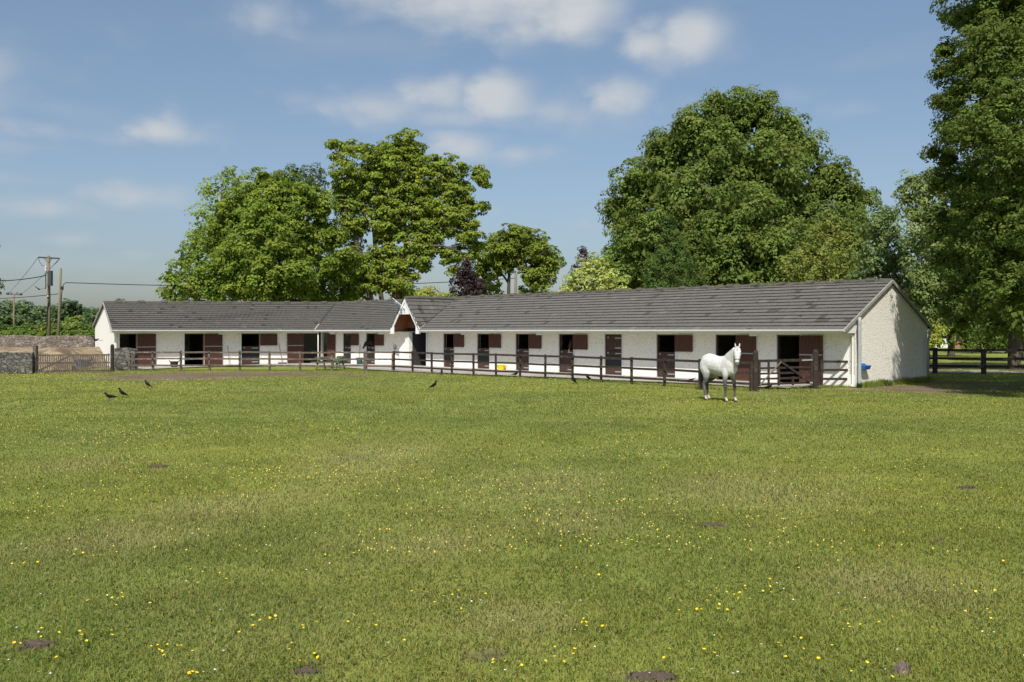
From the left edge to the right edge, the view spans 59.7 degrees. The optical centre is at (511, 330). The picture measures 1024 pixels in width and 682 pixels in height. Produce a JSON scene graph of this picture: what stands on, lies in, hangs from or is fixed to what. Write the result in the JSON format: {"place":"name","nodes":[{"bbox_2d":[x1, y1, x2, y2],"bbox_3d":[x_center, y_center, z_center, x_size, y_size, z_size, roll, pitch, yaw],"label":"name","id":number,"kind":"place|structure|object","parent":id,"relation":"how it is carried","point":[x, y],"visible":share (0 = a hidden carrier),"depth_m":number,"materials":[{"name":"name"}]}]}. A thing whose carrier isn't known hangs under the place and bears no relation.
{"place":"outdoors","nodes":[
{"label":"outdoors","id":0,"kind":"place"},
{"bbox_2d":[0,335,94,347],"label":"stone wall","id":1,"kind":"structure","parent":0,"point":[62,341],"depth_m":65.51,"materials":[{"name":"stone"}]},
{"bbox_2d":[138,363,830,387],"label":"pavement","id":2,"kind":"structure","parent":0,"point":[506,373],"depth_m":50.67,"materials":[{"name":"concrete"}]},
{"bbox_2d":[169,360,179,366],"bbox_3d":[-22.090,2.148,58.370,0.570,0.434,0.570,0,0,-45],"label":"feed tub","id":3,"kind":"object","parent":2,"relation":"on","point":[173,362],"visible":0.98,"depth_m":58.18,"materials":[{"name":"black rubber"}]},
{"bbox_2d":[497,364,505,369],"bbox_3d":[-0.664,2.183,54.218,0.543,0.364,0.531,0,0,44],"label":"feed bucket","id":4,"kind":"object","parent":2,"relation":"on","point":[500,367],"visible":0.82,"depth_m":54.03,"materials":[{"name":"yellow plastic"}]},
{"bbox_2d":[0,0,1021,310],"label":"sky","id":5,"kind":"structure","parent":0,"point":[113,113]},
{"bbox_2d":[0,335,1023,681],"bbox_3d":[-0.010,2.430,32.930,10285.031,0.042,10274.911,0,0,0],"label":"ground","id":6,"kind":"structure","parent":0,"point":[214,377],"depth_m":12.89,"materials":[{"name":"plant"}]},
{"bbox_2d":[6,292,22,325],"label":"utility pole","id":7,"kind":"object","parent":6,"relation":"on","point":[13,294],"visible":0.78,"depth_m":124.95,"materials":[{"name":"brown wood"}]},
{"bbox_2d":[0,352,33,373],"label":"stone wall","id":8,"kind":"structure","parent":6,"relation":"on","point":[16,362],"depth_m":50.41,"materials":[{"name":"stone"}]},
{"bbox_2d":[0,299,34,327],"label":"distant tree","id":9,"kind":"object","parent":6,"relation":"on","point":[6,315],"visible":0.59,"depth_m":163.62,"materials":[{"name":"green plant"}]},
{"bbox_2d":[12,299,45,326],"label":"distant tree","id":10,"kind":"object","parent":6,"relation":"on","point":[26,308],"visible":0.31,"depth_m":189.34,"materials":[{"name":"green plant"}]},
{"bbox_2d":[33,346,37,373],"bbox_3d":[-27.226,1.675,50.989,0.200,1.650,0.200,0,0,0],"label":"gate post","id":11,"kind":"object","parent":6,"relation":"on","point":[35,349],"visible":0.64,"depth_m":50.89,"materials":[{"name":"brown wood"}]},
{"bbox_2d":[37,352,109,372],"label":"picket gate","id":12,"kind":"structure","parent":11,"relation":"attached to","point":[52,363],"depth_m":51.49,"materials":[{"name":"brown wood"}]},
{"bbox_2d":[21,639,55,648],"bbox_3d":[-3.653,2.412,6.864,0.281,0.077,0.118,0,0,0],"label":"molehill","id":13,"kind":"object","parent":6,"relation":"on","point":[36,644],"visible":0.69,"depth_m":6.84,"materials":[{"name":"soil"}]},
{"bbox_2d":[34,305,52,327],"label":"distant tree","id":14,"kind":"object","parent":6,"relation":"on","point":[43,311],"visible":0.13,"depth_m":209.68,"materials":[{"name":"green plant"}]},
{"bbox_2d":[0,321,94,332],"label":"hedgerow","id":15,"kind":"object","parent":6,"relation":"on","point":[68,327],"visible":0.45,"depth_m":111.55,"materials":[{"name":"green plant"}]},
{"bbox_2d":[0,329,94,335],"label":"bramble hedge","id":16,"kind":"object","parent":6,"relation":"on","point":[44,332],"visible":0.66,"depth_m":83.71,"materials":[{"name":"green plant"}]},
{"bbox_2d":[38,256,59,335],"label":"utility pole","id":17,"kind":"object","parent":6,"relation":"on","point":[49,284],"visible":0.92,"depth_m":75.86,"materials":[{"name":"brown wood"}]},
{"bbox_2d":[0,275,44,280],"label":"overhead cable","id":18,"kind":"object","parent":17,"relation":"attached to","point":[23,279],"visible":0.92,"depth_m":76.73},
{"bbox_2d":[0,347,107,369],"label":"straw heap","id":19,"kind":"object","parent":6,"relation":"on","point":[78,350],"visible":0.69,"depth_m":57.27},
{"bbox_2d":[57,268,65,335],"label":"utility pole","id":20,"kind":"object","parent":6,"relation":"on","point":[61,287],"visible":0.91,"depth_m":73.92,"materials":[{"name":"brown wood"}]},
{"bbox_2d":[66,278,513,285],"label":"overhead cable","id":21,"kind":"object","parent":20,"relation":"hanging from","point":[180,285],"visible":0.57,"depth_m":77.44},
{"bbox_2d":[51,298,88,323],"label":"distant tree","id":22,"kind":"object","parent":6,"relation":"on","point":[71,308],"visible":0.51,"depth_m":198.97,"materials":[{"name":"green plant"}]},
{"bbox_2d":[60,315,87,326],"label":"distant tree","id":23,"kind":"object","parent":6,"relation":"on","point":[75,319],"visible":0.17,"depth_m":149.57,"materials":[{"name":"green plant"}]},
{"bbox_2d":[72,359,96,369],"bbox_3d":[-25.578,2.057,53.300,1.466,0.694,0.600,0,0,0],"label":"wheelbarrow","id":24,"kind":"object","parent":6,"relation":"on","point":[83,364],"visible":0.16,"depth_m":53.11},
{"bbox_2d":[80,306,95,315],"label":"distant tree","id":25,"kind":"object","parent":6,"relation":"on","point":[86,309],"visible":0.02,"depth_m":213.84,"materials":[{"name":"green plant"}]},
{"bbox_2d":[82,307,99,326],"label":"distant tree","id":26,"kind":"object","parent":6,"relation":"on","point":[89,318],"visible":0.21,"depth_m":187.70,"materials":[{"name":"green plant"}]},
{"bbox_2d":[103,392,117,400],"bbox_3d":[-13.773,2.253,30.664,0.552,0.297,0.144,0,0,-6],"label":"crow","id":27,"kind":"object","parent":6,"relation":"on","point":[109,396],"visible":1,"depth_m":30.63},
{"bbox_2d":[110,344,113,371],"bbox_3d":[-23.972,1.650,53.538,0.237,1.700,0.237,0,0,0],"label":"gate post","id":28,"kind":"object","parent":6,"relation":"on","point":[112,357],"visible":0.88,"depth_m":53.45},
{"bbox_2d":[114,347,137,369],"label":"stone wall pier","id":29,"kind":"structure","parent":6,"relation":"on","point":[121,358],"depth_m":54.99,"materials":[{"name":"stone"}]},
{"bbox_2d":[148,464,167,467],"bbox_3d":[-6.288,2.413,15.890,0.356,0.074,0.150,0,0,0],"label":"molehill","id":30,"kind":"object","parent":6,"relation":"on","point":[158,465],"visible":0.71,"depth_m":15.86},
{"bbox_2d":[155,230,242,301],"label":"field maple tree","id":31,"kind":"object","parent":6,"relation":"on","point":[188,289],"visible":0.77,"depth_m":77.43,"materials":[{"name":"green plant"}]},
{"bbox_2d":[179,165,252,255],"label":"ash tree","id":32,"kind":"object","parent":6,"relation":"on","point":[226,182],"visible":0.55,"depth_m":87.89,"materials":[{"name":"green plant"}]},
{"bbox_2d":[128,351,364,370],"bbox_3d":[-16.054,1.853,54.119,14.589,1.297,0.838,0,0,5],"label":"post and rail fence","id":33,"kind":"object","parent":6,"relation":"on","point":[209,358],"visible":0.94,"depth_m":54.27,"materials":[{"name":"brown wood"}]},
{"bbox_2d":[182,167,370,301],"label":"maple tree","id":34,"kind":"object","parent":6,"relation":"on","point":[268,258],"visible":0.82,"depth_m":77.46,"materials":[{"name":"green plant"}]},
{"bbox_2d":[273,162,329,257],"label":"tree","id":35,"kind":"object","parent":6,"relation":"on","point":[320,183],"visible":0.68,"depth_m":93.57,"materials":[{"name":"green plant"}]},
{"bbox_2d":[294,666,319,674],"bbox_3d":[-1.452,2.411,6.316,0.190,0.077,0.080,0,0,0],"label":"molehill","id":36,"kind":"object","parent":6,"relation":"on","point":[306,670],"visible":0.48,"depth_m":6.30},
{"bbox_2d":[311,357,349,369],"bbox_3d":[-11.327,2.015,55.734,1.900,0.781,1.700,0,0,12],"label":"picnic table","id":37,"kind":"object","parent":6,"relation":"on","point":[337,362],"visible":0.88,"depth_m":55.42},
{"bbox_2d":[365,351,392,371],"bbox_3d":[-7.939,1.865,53.417,1.750,1.274,0.175,0,0,7],"label":"rail panel","id":38,"kind":"object","parent":6,"relation":"on","point":[367,359],"visible":0.86,"depth_m":53.35,"materials":[{"name":"grey wood"}]},
{"bbox_2d":[323,127,492,300],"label":"sycamore tree","id":39,"kind":"object","parent":6,"relation":"on","point":[430,222],"visible":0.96,"depth_m":85.30,"materials":[{"name":"green plant"}]},
{"bbox_2d":[414,284,445,296],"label":"golden shrub","id":40,"kind":"object","parent":6,"relation":"on","point":[426,292],"visible":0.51,"depth_m":79.79,"materials":[{"name":"yellow plant"}]},
{"bbox_2d":[439,292,457,296],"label":"bush","id":41,"kind":"object","parent":6,"relation":"on","point":[446,294],"visible":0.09,"depth_m":104.37,"materials":[{"name":"green plant"}]},
{"bbox_2d":[448,256,489,296],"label":"purple beech tree","id":42,"kind":"object","parent":6,"relation":"on","point":[471,285],"visible":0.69,"depth_m":79.50,"materials":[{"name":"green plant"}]},
{"bbox_2d":[0,402,1023,681],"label":"clover","id":43,"kind":"object","parent":6,"relation":"on","point":[498,554],"visible":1,"depth_m":8.65,"materials":[{"name":"green plant"}]},
{"bbox_2d":[3,371,1021,551],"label":"wildflowers","id":44,"kind":"object","parent":6,"relation":"on","point":[448,455],"visible":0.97,"depth_m":15.76,"materials":[{"name":"plant"}]},
{"bbox_2d":[92,278,932,386],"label":"stable block","id":45,"kind":"structure","parent":6,"relation":"on","point":[792,320],"depth_m":50.88,"materials":[{"name":"white paint"}]},
{"bbox_2d":[137,347,155,364],"bbox_3d":[-24.160,1.695,59.031,1.168,1.250,0.057,0,0,-35],"label":"lower door","id":46,"kind":"structure","parent":45,"relation":"in","point":[140,349],"depth_m":58.96,"materials":[{"name":"brown paint"}]},
{"bbox_2d":[137,334,155,346],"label":"upper door","id":47,"kind":"structure","parent":45,"relation":"in","point":[143,340],"depth_m":59.00,"materials":[{"name":"brown paint"}]},
{"bbox_2d":[204,346,222,364],"bbox_3d":[-20.578,1.695,61.541,1.228,1.250,0.056,0,0,-35],"label":"lower door","id":48,"kind":"structure","parent":45,"relation":"in","point":[213,349],"depth_m":61.55,"materials":[{"name":"brown paint"}]},
{"bbox_2d":[204,334,222,345],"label":"upper door","id":49,"kind":"structure","parent":45,"relation":"in","point":[209,339],"depth_m":61.52,"materials":[{"name":"brown paint"}]},
{"bbox_2d":[242,346,258,363],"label":"lower door","id":50,"kind":"structure","parent":45,"relation":"in","point":[244,348],"depth_m":63.13,"materials":[{"name":"wood"}]},
{"bbox_2d":[260,334,276,344],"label":"upper door","id":51,"kind":"structure","parent":45,"relation":"in","point":[265,339],"depth_m":63.75,"materials":[{"name":"brown paint"}]},
{"bbox_2d":[287,346,303,362],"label":"lower door","id":52,"kind":"structure","parent":45,"relation":"in","point":[289,348],"depth_m":64.85,"materials":[{"name":"brown paint"}]},
{"bbox_2d":[287,334,303,344],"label":"upper door","id":53,"kind":"structure","parent":45,"relation":"in","point":[292,339],"depth_m":64.90,"materials":[{"name":"brown paint"}]},
{"bbox_2d":[327,345,334,360],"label":"lower door","id":54,"kind":"structure","parent":45,"relation":"in","point":[330,348],"depth_m":65.31,"materials":[{"name":"brown paint"}]},
{"bbox_2d":[327,334,334,344],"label":"upper door","id":55,"kind":"structure","parent":45,"relation":"in","point":[330,337],"depth_m":65.29,"materials":[{"name":"brown paint"}]},
{"bbox_2d":[344,346,350,362],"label":"lower door","id":56,"kind":"structure","parent":45,"relation":"in","point":[346,348],"depth_m":64.69,"materials":[{"name":"wood"}]},
{"bbox_2d":[351,334,358,344],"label":"upper door","id":57,"kind":"structure","parent":45,"relation":"in","point":[354,337],"depth_m":64.20,"materials":[{"name":"brown paint"}]},
{"bbox_2d":[362,340,374,348],"bbox_3d":[-9.610,1.468,64.222,0.721,1.838,2.470,0,0,39],"label":"horse","id":58,"kind":"object","parent":45,"relation":"on","point":[370,342],"visible":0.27,"depth_m":63.55},
{"bbox_2d":[368,346,374,363],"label":"lower door","id":59,"kind":"structure","parent":45,"relation":"in","point":[370,348],"depth_m":63.63,"materials":[{"name":"wood"}]},
{"bbox_2d":[375,334,383,345],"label":"upper door","id":60,"kind":"structure","parent":45,"relation":"in","point":[379,338],"depth_m":63.10,"materials":[{"name":"brown paint"}]},
{"bbox_2d":[445,347,453,366],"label":"lower door","id":61,"kind":"structure","parent":45,"relation":"in","point":[447,349],"depth_m":58.52,"materials":[{"name":"wood"}]},
{"bbox_2d":[453,334,463,346],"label":"upper door","id":62,"kind":"structure","parent":45,"relation":"in","point":[458,339],"depth_m":57.57,"materials":[{"name":"brown paint"}]},
{"bbox_2d":[479,348,488,367],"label":"lower door","id":63,"kind":"structure","parent":45,"relation":"in","point":[485,358],"depth_m":55.90,"materials":[{"name":"wood"}]},
{"bbox_2d":[489,334,500,347],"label":"upper door","id":64,"kind":"structure","parent":45,"relation":"in","point":[494,339],"depth_m":54.98,"materials":[{"name":"brown paint"}]},
{"bbox_2d":[517,349,528,369],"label":"lower door","id":65,"kind":"structure","parent":45,"relation":"in","point":[524,359],"depth_m":53.32,"materials":[{"name":"wood"}]},
{"bbox_2d":[528,334,540,348],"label":"upper door","id":66,"kind":"structure","parent":45,"relation":"in","point":[534,341],"depth_m":52.44,"materials":[{"name":"brown paint"}]},
{"bbox_2d":[560,350,572,371],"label":"lower door","id":67,"kind":"structure","parent":45,"relation":"in","point":[562,352],"depth_m":50.80,"materials":[{"name":"wood"}]},
{"bbox_2d":[568,339,572,351],"bbox_3d":[3.970,1.417,51.444,2.302,1.940,0.606,0,0,-43],"label":"horse","id":68,"kind":"object","parent":45,"relation":"on","point":[570,345],"visible":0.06,"depth_m":50.66},
{"bbox_2d":[573,334,587,349],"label":"upper door","id":69,"kind":"structure","parent":45,"relation":"in","point":[580,341],"depth_m":49.76,"materials":[{"name":"brown paint"}]},
{"bbox_2d":[607,351,621,374],"bbox_3d":[5.507,1.710,48.159,0.100,1.260,1.068,0,0,-43],"label":"lower door","id":70,"kind":"structure","parent":45,"relation":"in","point":[610,362],"depth_m":48.13,"materials":[{"name":"wood"}]},
{"bbox_2d":[607,335,621,350],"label":"upper door","id":71,"kind":"structure","parent":45,"relation":"in","point":[614,342],"depth_m":48.12,"materials":[{"name":"wood"}]},
{"bbox_2d":[658,352,674,376],"bbox_3d":[7.896,1.710,45.595,0.100,1.260,1.046,0,0,-43],"label":"lower door","id":72,"kind":"structure","parent":45,"relation":"in","point":[668,355],"depth_m":45.55,"materials":[{"name":"wood"}]},
{"bbox_2d":[675,335,692,351],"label":"upper door","id":73,"kind":"structure","parent":45,"relation":"in","point":[683,343],"depth_m":44.60,"materials":[{"name":"brown paint"}]},
{"bbox_2d":[736,354,752,379],"bbox_3d":[11.015,1.695,42.073,0.057,1.250,1.075,0,0,-43],"label":"lower door","id":74,"kind":"structure","parent":45,"relation":"in","point":[744,357],"depth_m":42.09,"materials":[{"name":"brown paint"}]},
{"bbox_2d":[736,335,755,352],"bbox_3d":[11.016,0.627,42.074,0.055,0.855,1.075,0,0,-43],"label":"upper door","id":75,"kind":"structure","parent":45,"relation":"in","point":[747,343],"depth_m":42.01,"materials":[{"name":"brown paint"}]},
{"bbox_2d":[799,355,822,381],"bbox_3d":[13.275,1.695,39.648,0.057,1.250,1.104,0,0,-43],"label":"lower door","id":76,"kind":"structure","parent":45,"relation":"in","point":[801,363],"depth_m":39.81,"materials":[{"name":"brown paint"}]},
{"bbox_2d":[799,335,822,354],"bbox_3d":[13.275,0.627,39.648,0.056,0.855,1.104,0,0,-43],"label":"upper door","id":77,"kind":"structure","parent":45,"relation":"in","point":[807,343],"depth_m":39.63,"materials":[{"name":"brown paint"}]},
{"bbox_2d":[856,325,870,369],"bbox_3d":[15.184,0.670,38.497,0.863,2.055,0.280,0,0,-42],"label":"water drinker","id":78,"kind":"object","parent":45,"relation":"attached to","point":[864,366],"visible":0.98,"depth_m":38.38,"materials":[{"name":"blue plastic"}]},
{"bbox_2d":[514,274,516,293],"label":"utility pole","id":79,"kind":"object","parent":6,"relation":"on","point":[515,283],"visible":0.34,"depth_m":91.89,"materials":[{"name":"brown wood"}]},
{"bbox_2d":[468,223,566,294],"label":"sycamore tree","id":80,"kind":"object","parent":6,"relation":"on","point":[518,243],"visible":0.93,"depth_m":95.05,"materials":[{"name":"green plant"}]},
{"bbox_2d":[136,364,935,389],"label":"grass","id":81,"kind":"structure","parent":6,"relation":"on","point":[902,381],"depth_m":41.09,"materials":[{"name":"plant"}]},
{"bbox_2d":[392,351,699,385],"bbox_3d":[0.683,1.837,45.633,0.954,1.330,21.981,0,0,-43],"label":"post and rail fence","id":82,"kind":"object","parent":6,"relation":"on","point":[664,369],"visible":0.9,"depth_m":44.47,"materials":[{"name":"wood"}]},
{"bbox_2d":[568,246,591,277],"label":"purple plum tree","id":83,"kind":"object","parent":6,"relation":"on","point":[582,251],"visible":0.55,"depth_m":65.88,"materials":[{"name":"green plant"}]},
{"bbox_2d":[558,251,631,291],"bbox_3d":[5.399,-1.288,57.864,4.980,7.777,2.938,0,0,0],"label":"golden maple tree","id":84,"kind":"object","parent":6,"relation":"on","point":[591,273],"visible":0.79,"depth_m":57.74,"materials":[{"name":"yellow plant"}]},
{"bbox_2d":[588,245,627,289],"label":"tree","id":85,"kind":"object","parent":6,"relation":"on","point":[612,264],"visible":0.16,"depth_m":74.03,"materials":[{"name":"green plant"}]},
{"bbox_2d":[625,670,677,681],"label":"molehill","id":86,"kind":"object","parent":6,"relation":"on","point":[659,676],"visible":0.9,"depth_m":6.20,"materials":[{"name":"soil"}]},
{"bbox_2d":[639,214,714,288],"bbox_3d":[11.796,-2.861,63.552,5.595,10.922,3.826,0,0,0],"label":"yew tree","id":87,"kind":"object","parent":6,"relation":"on","point":[660,259],"visible":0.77,"depth_m":63.44,"materials":[{"name":"green plant"}]},
{"bbox_2d":[698,522,723,526],"bbox_3d":[2.467,2.413,11.065,0.315,0.074,0.132,0,0,0],"label":"molehill","id":88,"kind":"object","parent":6,"relation":"on","point":[712,524],"visible":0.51,"depth_m":11.04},
{"bbox_2d":[698,343,740,401],"bbox_3d":[7.186,1.412,30.779,0.606,2.010,2.128,0,0,-32],"label":"horse","id":89,"kind":"object","parent":6,"relation":"on","point":[711,367],"visible":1,"depth_m":30.48},
{"bbox_2d":[703,361,752,390],"bbox_3d":[8.803,1.851,36.595,2.327,1.301,0.197,0,0,42],"label":"rail panel","id":90,"kind":"object","parent":6,"relation":"on","point":[750,373],"visible":0.34,"depth_m":35.91,"materials":[{"name":"wood"}]},
{"bbox_2d":[590,84,882,290],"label":"horse chestnut tree","id":91,"kind":"object","parent":6,"relation":"on","point":[752,217],"visible":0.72,"depth_m":71.48,"materials":[{"name":"green plant"}]},
{"bbox_2d":[753,350,758,390],"bbox_3d":[9.792,1.640,35.876,0.227,1.720,0.227,0,0,0],"label":"gate post","id":92,"kind":"object","parent":6,"relation":"on","point":[755,371],"visible":0.88,"depth_m":35.78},
{"bbox_2d":[813,349,818,388],"bbox_3d":[12.798,1.640,37.622,0.247,1.720,0.247,0,0,0],"label":"gate post","id":93,"kind":"object","parent":6,"relation":"on","point":[815,369],"visible":0.88,"depth_m":37.53,"materials":[{"name":"wood"}]},
{"bbox_2d":[758,356,812,385],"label":"field gate","id":94,"kind":"structure","parent":93,"relation":"attached to","point":[769,373],"depth_m":37.06,"materials":[{"name":"brown wood"}]},
{"bbox_2d":[771,217,865,282],"bbox_3d":[21.441,-2.619,61.731,7.158,10.437,4.066,0,0,0],"label":"laburnum tree","id":95,"kind":"object","parent":6,"relation":"on","point":[823,251],"visible":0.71,"depth_m":61.79,"materials":[{"name":"green plant"}]},
{"bbox_2d":[819,360,847,384],"bbox_3d":[13.911,1.871,38.492,1.311,1.261,0.171,0,0,-5],"label":"rail panel","id":96,"kind":"object","parent":6,"relation":"on","point":[822,369],"visible":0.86,"depth_m":38.40,"materials":[{"name":"wood"}]},
{"bbox_2d":[845,201,916,304],"bbox_3d":[25.280,-3.137,60.390,5.812,11.474,3.835,0,0,-20],"label":"birch tree","id":97,"kind":"object","parent":6,"relation":"on","point":[883,236],"visible":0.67,"depth_m":59.54,"materials":[{"name":"green plant"}]},
{"bbox_2d":[879,379,892,385],"bbox_3d":[16.503,2.256,39.508,0.695,0.328,0.743,0,0,20],"label":"grass tuft","id":98,"kind":"object","parent":6,"relation":"on","point":[886,382],"visible":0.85,"depth_m":39.40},
{"bbox_2d":[894,660,909,673],"bbox_3d":[2.784,2.398,6.374,0.110,0.104,0.046,0,0,0],"label":"stone","id":99,"kind":"object","parent":6,"relation":"on","point":[901,666],"visible":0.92,"depth_m":6.36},
{"bbox_2d":[890,166,962,337],"bbox_3d":[26.048,-3.935,55.599,4.615,13.071,4.172,0,0,0],"label":"birch tree","id":100,"kind":"object","parent":6,"relation":"on","point":[919,198],"visible":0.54,"depth_m":55.42,"materials":[{"name":"green plant"}]},
{"bbox_2d":[929,321,949,361],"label":"shrub","id":101,"kind":"object","parent":6,"relation":"on","point":[937,341],"visible":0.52,"depth_m":69.61,"materials":[{"name":"green plant"}]},
{"bbox_2d":[921,283,984,356],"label":"oak tree","id":102,"kind":"object","parent":6,"relation":"on","point":[951,342],"visible":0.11,"depth_m":83.22,"materials":[{"name":"green plant"}]},
{"bbox_2d":[908,151,1023,369],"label":"beech tree","id":103,"kind":"object","parent":6,"relation":"on","point":[1014,343],"visible":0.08,"depth_m":55.64,"materials":[{"name":"green plant"}]},
{"bbox_2d":[959,485,973,488],"bbox_3d":[7.003,2.413,13.755,0.237,0.074,0.100,0,0,0],"label":"molehill","id":104,"kind":"object","parent":6,"relation":"on","point":[967,487],"visible":0.57,"depth_m":13.72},
{"bbox_2d":[914,0,1023,342],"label":"lime tree","id":105,"kind":"object","parent":6,"relation":"on","point":[993,118],"visible":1,"depth_m":34.05,"materials":[{"name":"green plant"}]},
{"bbox_2d":[929,348,1023,374],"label":"post and rail fence","id":106,"kind":"object","parent":6,"relation":"on","point":[983,366],"visible":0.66,"depth_m":49.60,"materials":[{"name":"wood"}]},
{"bbox_2d":[955,321,998,352],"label":"oak tree","id":107,"kind":"object","parent":6,"relation":"on","point":[974,332],"visible":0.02,"depth_m":98.73,"materials":[{"name":"green plant"}]},
{"bbox_2d":[959,332,1023,353],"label":"hedge","id":108,"kind":"object","parent":6,"relation":"on","point":[972,344],"visible":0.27,"depth_m":95.40,"materials":[{"name":"green plant"}]},
{"bbox_2d":[964,313,1023,360],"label":"oak tree","id":109,"kind":"object","parent":6,"relation":"on","point":[1002,337],"visible":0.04,"depth_m":71.20,"materials":[{"name":"green plant"}]},
{"bbox_2d":[929,364,997,364],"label":"path","id":110,"kind":"structure","parent":0,"point":[964,364],"depth_m":63.33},
{"bbox_2d":[929,370,1023,372],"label":"path","id":111,"kind":"structure","parent":0,"point":[977,371],"depth_m":52.43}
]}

